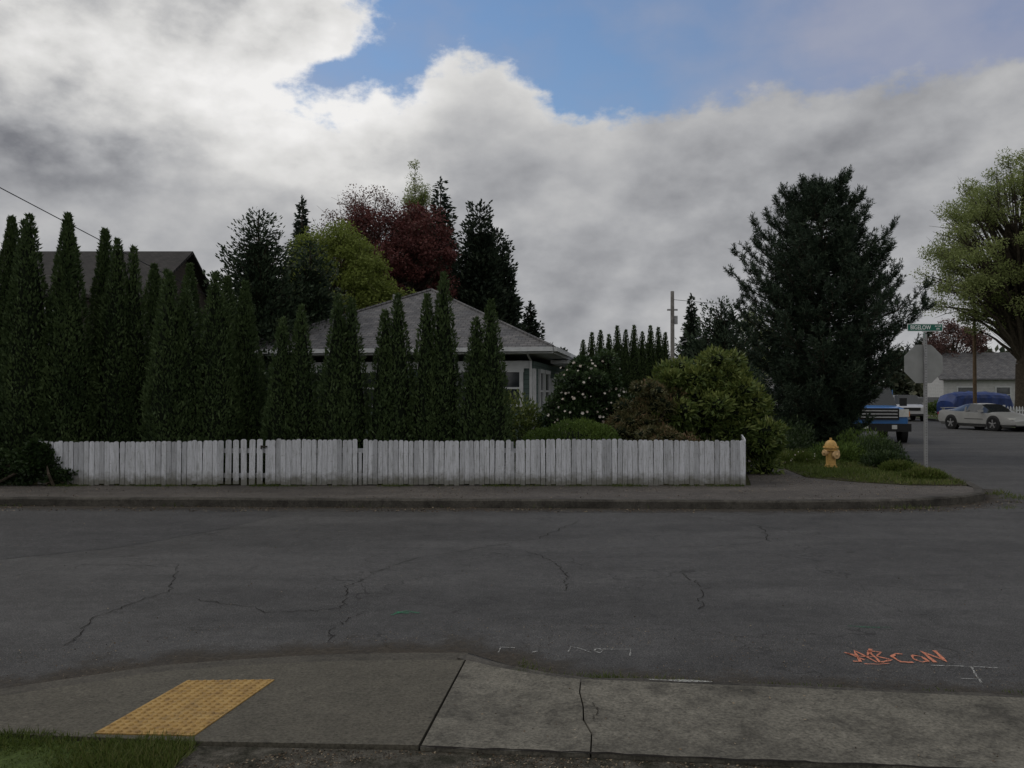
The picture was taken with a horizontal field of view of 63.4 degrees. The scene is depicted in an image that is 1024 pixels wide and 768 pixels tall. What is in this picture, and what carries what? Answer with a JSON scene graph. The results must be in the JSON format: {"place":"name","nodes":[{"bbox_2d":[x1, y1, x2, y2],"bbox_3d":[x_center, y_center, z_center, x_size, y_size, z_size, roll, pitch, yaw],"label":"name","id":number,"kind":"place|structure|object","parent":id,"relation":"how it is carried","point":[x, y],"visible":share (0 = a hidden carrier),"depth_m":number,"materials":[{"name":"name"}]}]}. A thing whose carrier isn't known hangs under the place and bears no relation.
{"place":"outdoors","nodes":[
{"label":"outdoors","id":0,"kind":"place"},
{"bbox_2d":[0,724,199,767],"bbox_3d":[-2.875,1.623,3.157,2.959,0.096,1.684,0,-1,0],"label":"grass","id":1,"kind":"structure","parent":0,"point":[145,748],"depth_m":3.75,"materials":[{"name":"green plant"}]},
{"bbox_2d":[0,187,207,295],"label":"overhead cable","id":2,"kind":"object","parent":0,"point":[77,228],"visible":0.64,"depth_m":15.41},
{"bbox_2d":[42,261,208,367],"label":"walls","id":3,"kind":"structure","parent":0,"point":[179,273],"depth_m":34.86,"materials":[{"name":"brown"}]},
{"bbox_2d":[0,251,209,297],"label":"roof","id":4,"kind":"structure","parent":3,"relation":"on","point":[174,261],"depth_m":34.10,"materials":[{"name":"grey"}]},
{"bbox_2d":[7,435,750,484],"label":"yard","id":5,"kind":"structure","parent":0,"point":[747,481],"depth_m":14.60,"materials":[{"name":"plant"}]},
{"bbox_2d":[0,214,18,440],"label":"arborvitae tree","id":6,"kind":"object","parent":5,"relation":"on","point":[9,243],"visible":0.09,"depth_m":15.76,"materials":[{"name":"green plant"}]},
{"bbox_2d":[0,213,54,451],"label":"arborvitae tree","id":7,"kind":"object","parent":5,"relation":"on","point":[23,313],"visible":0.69,"depth_m":15.18,"materials":[{"name":"green plant"}]},
{"bbox_2d":[0,437,54,485],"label":"ivy plant","id":8,"kind":"object","parent":5,"relation":"on","point":[21,466],"visible":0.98,"depth_m":14.28,"materials":[{"name":"green plant"}]},
{"bbox_2d":[36,448,78,485],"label":"ivy plant","id":9,"kind":"object","parent":5,"relation":"on","point":[51,473],"visible":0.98,"depth_m":14.32,"materials":[{"name":"green plant"}]},
{"bbox_2d":[34,212,99,478],"bbox_3d":[-8.358,-0.710,15.600,1.295,5.122,1.237,0,-1,0],"label":"arborvitae tree","id":10,"kind":"object","parent":5,"relation":"on","point":[68,393],"visible":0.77,"depth_m":15.36,"materials":[{"name":"green plant"}]},
{"bbox_2d":[85,226,112,441],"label":"arborvitae tree","id":11,"kind":"object","parent":5,"relation":"on","point":[103,258],"visible":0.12,"depth_m":16.18,"materials":[{"name":"green plant"}]},
{"bbox_2d":[87,237,153,472],"bbox_3d":[-7.531,-0.501,16.035,1.310,4.715,1.148,0,-1,0],"label":"arborvitae tree","id":12,"kind":"object","parent":5,"relation":"on","point":[122,375],"visible":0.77,"depth_m":15.82,"materials":[{"name":"green plant"}]},
{"bbox_2d":[141,263,162,375],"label":"arborvitae tree","id":13,"kind":"object","parent":5,"relation":"on","point":[152,290],"visible":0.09,"depth_m":18.39,"materials":[{"name":"green plant"}]},
{"bbox_2d":[143,268,199,440],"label":"arborvitae tree","id":14,"kind":"object","parent":5,"relation":"on","point":[186,283],"visible":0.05,"depth_m":16.28,"materials":[{"name":"green plant"}]},
{"bbox_2d":[137,270,206,482],"bbox_3d":[-6.136,-0.124,15.153,1.338,3.940,1.156,0,-1,-23],"label":"arborvitae tree","id":15,"kind":"object","parent":5,"relation":"on","point":[172,401],"visible":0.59,"depth_m":14.91,"materials":[{"name":"green plant"}]},
{"bbox_2d":[179,262,204,367],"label":"arborvitae tree","id":16,"kind":"object","parent":5,"relation":"on","point":[189,270],"visible":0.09,"depth_m":18.48,"materials":[{"name":"green plant"}]},
{"bbox_2d":[191,270,248,480],"bbox_3d":[-5.450,-0.138,15.326,1.092,3.972,1.199,0,-1,0],"label":"arborvitae tree","id":17,"kind":"object","parent":5,"relation":"on","point":[222,409],"visible":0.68,"depth_m":15.13,"materials":[{"name":"green plant"}]},
{"bbox_2d":[219,274,238,351],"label":"arborvitae tree","id":18,"kind":"object","parent":5,"relation":"on","point":[227,284],"visible":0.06,"depth_m":18.26,"materials":[{"name":"green plant"}]},
{"bbox_2d":[232,280,268,478],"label":"arborvitae tree","id":19,"kind":"object","parent":5,"relation":"on","point":[247,344],"visible":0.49,"depth_m":15.75,"materials":[{"name":"green plant"}]},
{"bbox_2d":[202,207,323,371],"bbox_3d":[-7.394,-1.460,23.988,4.061,7.283,4.058,0,-1,0],"label":"cedar tree","id":20,"kind":"object","parent":5,"relation":"on","point":[258,269],"visible":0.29,"depth_m":23.58,"materials":[{"name":"green plant"}]},
{"bbox_2d":[256,303,323,480],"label":"arborvitae tree","id":21,"kind":"object","parent":5,"relation":"on","point":[290,408],"visible":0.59,"depth_m":15.05,"materials":[{"name":"green plant"}]},
{"bbox_2d":[283,195,310,286],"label":"fir tree","id":22,"kind":"object","parent":5,"relation":"on","point":[302,220],"visible":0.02,"depth_m":50.01,"materials":[{"name":"green plant"}]},
{"bbox_2d":[278,239,349,361],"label":"cedar tree","id":23,"kind":"object","parent":5,"relation":"on","point":[320,303],"visible":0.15,"depth_m":24.76,"materials":[{"name":"green plant"}]},
{"bbox_2d":[258,364,371,442],"bbox_3d":[-5.539,0.617,18.822,5.269,2.736,2.257,0,-1,15],"label":"dark laurel hedge","id":24,"kind":"object","parent":5,"relation":"on","point":[316,377],"visible":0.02,"depth_m":18.54,"materials":[{"name":"green plant"}]},
{"bbox_2d":[311,293,372,481],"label":"arborvitae tree","id":25,"kind":"object","parent":5,"relation":"on","point":[344,407],"visible":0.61,"depth_m":15.04,"materials":[{"name":"green plant"}]},
{"bbox_2d":[277,217,415,313],"bbox_3d":[-7.153,-2.414,34.726,6.604,9.124,5.531,0,-1,0],"label":"spring green tree","id":26,"kind":"object","parent":5,"relation":"on","point":[359,273],"visible":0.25,"depth_m":34.06,"materials":[{"name":"green plant"}]},
{"bbox_2d":[301,184,434,287],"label":"budding maple tree","id":27,"kind":"object","parent":5,"relation":"on","point":[365,205],"visible":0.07,"depth_m":45.35,"materials":[{"name":"red plant"}]},
{"bbox_2d":[359,292,416,481],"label":"arborvitae tree","id":28,"kind":"object","parent":5,"relation":"on","point":[390,409],"visible":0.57,"depth_m":15.01,"materials":[{"name":"green plant"}]},
{"bbox_2d":[37,434,745,484],"bbox_3d":[-0.993,1.368,14.804,14.060,0.826,3.858,0,-1,-18],"label":"picket fence","id":29,"kind":"object","parent":5,"relation":"on","point":[96,463],"visible":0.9,"depth_m":14.39,"materials":[{"name":"white paint"}]},
{"bbox_2d":[336,200,462,303],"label":"copper beech tree","id":30,"kind":"object","parent":5,"relation":"on","point":[413,245],"visible":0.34,"depth_m":41.86,"materials":[{"name":"red plant"}]},
{"bbox_2d":[400,159,433,280],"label":"poplar tree","id":31,"kind":"object","parent":5,"relation":"on","point":[422,199],"visible":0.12,"depth_m":60.02,"materials":[{"name":"green plant"}]},
{"bbox_2d":[269,361,564,446],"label":"walls","id":32,"kind":"structure","parent":5,"relation":"on","point":[539,365],"depth_m":22.55,"materials":[{"name":"grey"}]},
{"bbox_2d":[258,288,570,365],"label":"roof","id":33,"kind":"structure","parent":32,"relation":"on","point":[510,335],"depth_m":23.53,"materials":[{"name":"grey"}]},
{"bbox_2d":[262,347,576,420],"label":"trim","id":34,"kind":"structure","parent":32,"relation":"attached to","point":[532,373],"depth_m":21.98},
{"bbox_2d":[314,368,558,411],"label":"windows","id":35,"kind":"structure","parent":32,"relation":"attached to","point":[515,383],"depth_m":22.73,"materials":[{"name":"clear glass"}]},
{"bbox_2d":[406,271,464,481],"bbox_3d":[-1.397,-0.133,15.241,1.268,3.960,0.978,0,-1,0],"label":"arborvitae tree","id":36,"kind":"object","parent":5,"relation":"on","point":[436,378],"visible":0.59,"depth_m":15.03,"materials":[{"name":"green plant"}]},
{"bbox_2d":[422,176,463,291],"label":"spruce tree","id":37,"kind":"object","parent":5,"relation":"on","point":[448,207],"visible":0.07,"depth_m":54.88,"materials":[{"name":"green plant"}]},
{"bbox_2d":[450,199,513,323],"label":"cypress tree","id":38,"kind":"object","parent":5,"relation":"on","point":[478,280],"visible":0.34,"depth_m":44.42,"materials":[{"name":"green plant"}]},
{"bbox_2d":[453,298,515,483],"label":"arborvitae tree","id":39,"kind":"object","parent":5,"relation":"on","point":[485,414],"visible":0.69,"depth_m":14.79,"materials":[{"name":"green plant"}]},
{"bbox_2d":[491,227,529,333],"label":"cypress tree","id":40,"kind":"object","parent":5,"relation":"on","point":[510,282],"visible":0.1,"depth_m":45.61,"materials":[{"name":"green plant"}]},
{"bbox_2d":[504,389,544,469],"bbox_3d":[0.198,0.993,17.215,1.136,1.840,0.922,0,-1,0],"label":"laurel shrub","id":41,"kind":"object","parent":5,"relation":"on","point":[525,419],"visible":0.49,"depth_m":17.14,"materials":[{"name":"green plant"}]},
{"bbox_2d":[517,301,558,367],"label":"fir tree","id":42,"kind":"object","parent":5,"relation":"on","point":[533,328],"visible":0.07,"depth_m":49.85,"materials":[{"name":"green plant"}]},
{"bbox_2d":[514,416,622,480],"bbox_3d":[1.099,1.238,15.488,2.150,1.278,1.108,0,-1,0],"label":"clipped hedge bush","id":43,"kind":"object","parent":5,"relation":"on","point":[600,431],"visible":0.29,"depth_m":15.32,"materials":[{"name":"green plant"}]},
{"bbox_2d":[536,348,635,441],"bbox_3d":[1.646,0.536,17.309,1.971,2.628,1.915,-1,-1,36],"label":"camellia bush","id":44,"kind":"object","parent":5,"relation":"on","point":[587,386],"visible":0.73,"depth_m":17.06,"materials":[{"name":"green plant"}]},
{"bbox_2d":[587,331,596,357],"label":"arborvitae tree","id":45,"kind":"object","parent":5,"relation":"on","point":[592,350],"visible":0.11,"depth_m":32.10,"materials":[{"name":"green plant"}]},
{"bbox_2d":[596,329,604,353],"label":"arborvitae tree","id":46,"kind":"object","parent":5,"relation":"on","point":[599,345],"visible":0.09,"depth_m":32.26,"materials":[{"name":"green plant"}]},
{"bbox_2d":[612,325,626,401],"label":"arborvitae tree","id":47,"kind":"object","parent":5,"relation":"on","point":[617,344],"visible":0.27,"depth_m":32.50,"materials":[{"name":"green plant"}]},
{"bbox_2d":[621,329,636,400],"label":"arborvitae tree","id":48,"kind":"object","parent":5,"relation":"on","point":[628,371],"visible":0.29,"depth_m":32.60,"materials":[{"name":"green plant"}]},
{"bbox_2d":[629,324,642,397],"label":"arborvitae tree","id":49,"kind":"object","parent":5,"relation":"on","point":[635,364],"visible":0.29,"depth_m":32.77,"materials":[{"name":"green plant"}]},
{"bbox_2d":[637,331,649,386],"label":"arborvitae tree","id":50,"kind":"object","parent":5,"relation":"on","point":[644,360],"visible":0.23,"depth_m":32.93,"materials":[{"name":"green plant"}]},
{"bbox_2d":[604,377,688,447],"bbox_3d":[2.611,0.838,16.303,1.830,2.010,1.308,0,-1,0],"label":"pieris bush","id":51,"kind":"object","parent":5,"relation":"on","point":[625,423],"visible":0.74,"depth_m":16.09,"materials":[{"name":"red plant"}]},
{"bbox_2d":[645,325,658,378],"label":"arborvitae tree","id":52,"kind":"object","parent":5,"relation":"on","point":[651,346],"visible":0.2,"depth_m":33.11,"materials":[{"name":"green plant"}]},
{"bbox_2d":[653,327,665,371],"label":"arborvitae tree","id":53,"kind":"object","parent":5,"relation":"on","point":[659,348],"visible":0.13,"depth_m":33.27,"materials":[{"name":"green plant"}]},
{"bbox_2d":[662,332,670,361],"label":"arborvitae tree","id":54,"kind":"object","parent":5,"relation":"on","point":[665,347],"visible":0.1,"depth_m":33.43,"materials":[{"name":"green plant"}]},
{"bbox_2d":[633,423,714,472],"bbox_3d":[3.007,1.282,15.316,1.796,1.120,0.854,0,-1,0],"label":"flowering shrub","id":55,"kind":"object","parent":5,"relation":"on","point":[658,434],"visible":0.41,"depth_m":15.20,"materials":[{"name":"green plant"}]},
{"bbox_2d":[667,291,699,360],"bbox_3d":[8.424,-1.085,39.905,1.872,6.800,0.252,0,-1,9],"label":"utility pole","id":56,"kind":"object","parent":5,"relation":"on","point":[673,319],"visible":0.46,"depth_m":39.96,"materials":[{"name":"grey wood"}]},
{"bbox_2d":[675,293,702,365],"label":"fir tree","id":57,"kind":"object","parent":5,"relation":"on","point":[690,322],"visible":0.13,"depth_m":59.85,"materials":[{"name":"green plant"}]},
{"bbox_2d":[637,343,790,474],"bbox_3d":[3.863,0.565,16.679,3.323,2.770,1.876,0,-1,0],"label":"rhododendron bush","id":58,"kind":"object","parent":5,"relation":"on","point":[728,400],"visible":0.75,"depth_m":16.35,"materials":[{"name":"green plant"}]},
{"bbox_2d":[674,295,770,387],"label":"pine tree","id":59,"kind":"object","parent":5,"relation":"on","point":[718,336],"visible":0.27,"depth_m":33.63,"materials":[{"name":"green plant"}]},
{"bbox_2d":[47,482,743,486],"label":"grass","id":60,"kind":"structure","parent":0,"point":[395,485],"depth_m":14.24,"materials":[{"name":"plant"}]},
{"bbox_2d":[0,459,973,498],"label":"sidewalk","id":61,"kind":"structure","parent":0,"point":[812,488],"depth_m":13.49,"materials":[{"name":"concrete"}]},
{"bbox_2d":[4,485,909,498],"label":"leaf litter","id":62,"kind":"object","parent":61,"relation":"on","point":[454,490],"visible":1,"depth_m":13.44,"materials":[{"name":"plant"}]},
{"bbox_2d":[175,745,809,767],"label":"gravel shoulder","id":63,"kind":"object","parent":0,"point":[205,756],"visible":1,"depth_m":3.67,"materials":[{"name":"grey gravel"}]},
{"bbox_2d":[0,416,1023,694],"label":"road","id":64,"kind":"structure","parent":0,"point":[806,596],"depth_m":7.20,"materials":[{"name":"grey asphalt"}]},
{"bbox_2d":[0,508,276,558],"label":"asphalt patch","id":65,"kind":"object","parent":64,"relation":"on","point":[34,531],"visible":1,"depth_m":10.76,"materials":[{"name":"grey asphalt"}]},
{"bbox_2d":[0,660,465,751],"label":"curb ramp","id":66,"kind":"structure","parent":64,"relation":"on","point":[379,704],"depth_m":4.37,"materials":[{"name":"concrete"}]},
{"bbox_2d":[94,679,273,735],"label":"tactile paving","id":67,"kind":"structure","parent":66,"relation":"on","point":[193,707],"depth_m":4.29,"materials":[{"name":"yellow plastic"}]},
{"bbox_2d":[0,653,467,695],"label":"gutter","id":68,"kind":"object","parent":64,"relation":"on","point":[225,663],"visible":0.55,"depth_m":5.20,"materials":[{"name":"concrete"}]},
{"bbox_2d":[64,516,770,644],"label":"road cracks","id":69,"kind":"object","parent":64,"relation":"on","point":[385,568],"visible":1,"depth_m":7.28,"materials":[{"name":"asphalt"}]},
{"bbox_2d":[0,462,984,508],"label":"kerb","id":70,"kind":"structure","parent":64,"relation":"on","point":[977,495],"depth_m":12.47,"materials":[{"name":"concrete"}]},
{"bbox_2d":[0,489,1000,511],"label":"road dirt","id":71,"kind":"structure","parent":64,"relation":"on","point":[987,498],"depth_m":12.35,"materials":[{"name":"soil"}]},
{"bbox_2d":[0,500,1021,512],"bbox_3d":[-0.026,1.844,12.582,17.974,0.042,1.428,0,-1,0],"label":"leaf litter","id":72,"kind":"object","parent":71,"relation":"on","point":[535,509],"visible":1,"depth_m":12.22,"materials":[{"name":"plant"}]},
{"bbox_2d":[0,641,1020,694],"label":"road dirt","id":73,"kind":"structure","parent":64,"relation":"on","point":[513,660],"depth_m":5.37,"materials":[{"name":"brown soil"}]},
{"bbox_2d":[0,618,1021,688],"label":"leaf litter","id":74,"kind":"object","parent":73,"relation":"on","point":[590,650],"visible":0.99,"depth_m":5.40,"materials":[{"name":"plant"}]},
{"bbox_2d":[0,503,1021,509],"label":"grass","id":75,"kind":"structure","parent":64,"relation":"on","point":[705,507],"depth_m":12.33,"materials":[{"name":"plant"}]},
{"bbox_2d":[516,659,707,680],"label":"grass","id":76,"kind":"structure","parent":64,"relation":"on","point":[599,676],"depth_m":4.91,"materials":[{"name":"plant"}]},
{"bbox_2d":[457,654,1023,697],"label":"kerb","id":77,"kind":"structure","parent":64,"relation":"on","point":[469,657],"depth_m":4.67,"materials":[{"name":"concrete"}]},
{"bbox_2d":[764,416,966,485],"bbox_3d":[14.504,2.250,47.049,3.061,0.155,67.051,0,-1,14],"label":"planting strip","id":78,"kind":"object","parent":64,"relation":"on","point":[865,481],"visible":0.03,"depth_m":15.30,"materials":[{"name":"plant"}]},
{"bbox_2d":[773,448,817,464],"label":"narcissus plant","id":79,"kind":"object","parent":78,"relation":"on","point":[795,455],"visible":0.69,"depth_m":18.82,"materials":[{"name":"green plant"}]},
{"bbox_2d":[773,414,818,451],"bbox_3d":[7.223,1.386,21.983,1.927,1.175,1.660,0,-1,0],"label":"perennial plant","id":80,"kind":"object","parent":78,"relation":"on","point":[798,438],"visible":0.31,"depth_m":21.91,"materials":[{"name":"green plant"}]},
{"bbox_2d":[718,164,936,446],"bbox_3d":[9.153,-2.197,24.052,5.722,8.420,5.886,0,-1,0],"label":"pine tree","id":81,"kind":"object","parent":78,"relation":"on","point":[828,390],"visible":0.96,"depth_m":23.07,"materials":[{"name":"green plant"}]},
{"bbox_2d":[822,438,839,467],"bbox_3d":[6.852,1.477,17.775,0.365,0.645,0.368,0,-1,30],"label":"fire hydrant","id":82,"kind":"object","parent":78,"relation":"on","point":[831,452],"visible":0.95,"depth_m":17.69,"materials":[{"name":"metal"}]},
{"bbox_2d":[808,440,870,462],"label":"perennial plant","id":83,"kind":"object","parent":78,"relation":"on","point":[846,455],"visible":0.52,"depth_m":19.31,"materials":[{"name":"green plant"}]},
{"bbox_2d":[832,427,888,450],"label":"perennial plant","id":84,"kind":"object","parent":78,"relation":"on","point":[853,437],"visible":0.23,"depth_m":21.96,"materials":[{"name":"green plant"}]},
{"bbox_2d":[782,438,965,484],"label":"grass","id":85,"kind":"structure","parent":78,"relation":"on","point":[823,470],"depth_m":16.26,"materials":[{"name":"green plant"}]},
{"bbox_2d":[847,433,907,459],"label":"perennial plant","id":86,"kind":"object","parent":78,"relation":"on","point":[889,444],"visible":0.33,"depth_m":19.46,"materials":[{"name":"green plant"}]},
{"bbox_2d":[857,448,914,466],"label":"perennial plant","id":87,"kind":"object","parent":78,"relation":"on","point":[876,458],"visible":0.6,"depth_m":17.94,"materials":[{"name":"green plant"}]},
{"bbox_2d":[878,459,914,471],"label":"perennial plant","id":88,"kind":"object","parent":78,"relation":"on","point":[896,465],"visible":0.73,"depth_m":16.86,"materials":[{"name":"green plant"}]},
{"bbox_2d":[904,324,942,466],"bbox_3d":[8.165,0.330,16.420,0.666,3.045,0.398,0,-1,-29],"label":"stop sign","id":89,"kind":"object","parent":78,"relation":"on","point":[923,363],"visible":1,"depth_m":16.43,"materials":[{"name":"metal"}]},
{"bbox_2d":[899,465,947,478],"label":"perennial plant","id":90,"kind":"object","parent":78,"relation":"on","point":[926,472],"visible":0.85,"depth_m":15.43,"materials":[{"name":"green plant"}]},
{"bbox_2d":[855,387,911,442],"bbox_3d":[13.430,1.129,31.504,2.493,2.058,5.738,0,-1,14],"label":"pickup truck","id":91,"kind":"object","parent":64,"relation":"on","point":[890,414],"visible":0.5,"depth_m":28.86,"materials":[{"name":"blue paint"}]},
{"bbox_2d":[844,649,946,663],"bbox_3d":[2.487,1.762,5.368,0.642,0.001,0.325,0,-1,0],"label":"utility marking","id":92,"kind":"object","parent":64,"relation":"on","point":[893,655],"visible":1,"depth_m":5.36,"materials":[{"name":"paint"}]},
{"bbox_2d":[893,395,923,420],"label":"parked suv","id":93,"kind":"object","parent":64,"relation":"on","point":[914,406],"visible":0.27,"depth_m":53.50,"materials":[{"name":"white paint"}]},
{"bbox_2d":[938,403,1023,430],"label":"parked coupe","id":94,"kind":"object","parent":64,"relation":"on","point":[993,417],"visible":0.97,"depth_m":39.53,"materials":[{"name":"silver metal"}]},
{"bbox_2d":[0,0,1023,381],"label":"sky","id":95,"kind":"structure","parent":0,"point":[621,148],"materials":[{"name":"white"}]},
{"bbox_2d":[420,660,1023,767],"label":"pavement","id":96,"kind":"structure","parent":0,"point":[944,730],"depth_m":4.06,"materials":[{"name":"concrete"}]},
{"bbox_2d":[420,702,960,767],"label":"pavement cracks","id":97,"kind":"object","parent":96,"relation":"on","point":[650,755],"visible":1,"depth_m":3.67,"materials":[{"name":"concrete"}]},
{"bbox_2d":[927,377,1014,411],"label":"walls","id":98,"kind":"structure","parent":0,"point":[936,387],"depth_m":69.37,"materials":[{"name":"white"}]},
{"bbox_2d":[938,352,1017,379],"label":"roof","id":99,"kind":"structure","parent":98,"relation":"on","point":[995,365],"depth_m":70.27,"materials":[{"name":"grey"}]},
{"bbox_2d":[956,386,1011,399],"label":"windows","id":100,"kind":"structure","parent":98,"relation":"attached to","point":[1003,389],"depth_m":68.67,"materials":[{"name":"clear glass"}]},
{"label":"lawn","id":101,"kind":"structure","parent":0,"visible":0},
{"bbox_2d":[922,318,991,356],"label":"brown leaf tree","id":102,"kind":"object","parent":101,"relation":"on","point":[940,344],"visible":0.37,"depth_m":73.00,"materials":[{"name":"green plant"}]},
{"bbox_2d":[908,146,1023,413],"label":"willow tree","id":103,"kind":"object","parent":101,"relation":"on","point":[997,286],"visible":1,"depth_m":47.44,"materials":[{"name":"green plant"}]},
{"bbox_2d":[973,314,976,402],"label":"utility pole","id":104,"kind":"object","parent":101,"relation":"on","point":[974,373],"visible":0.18,"depth_m":50.44,"materials":[{"name":"brown wood"}]},
{"bbox_2d":[937,391,1013,413],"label":"tarp covered trailer","id":105,"kind":"object","parent":101,"relation":"on","point":[955,399],"visible":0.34,"depth_m":52.31,"materials":[{"name":"blue"}]},
{"label":"ground","id":106,"kind":"structure","parent":0,"visible":0},
{"bbox_2d":[558,343,1008,396],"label":"distant trees","id":107,"kind":"object","parent":106,"relation":"on","point":[905,384],"visible":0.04,"depth_m":106.18,"materials":[{"name":"green plant"}]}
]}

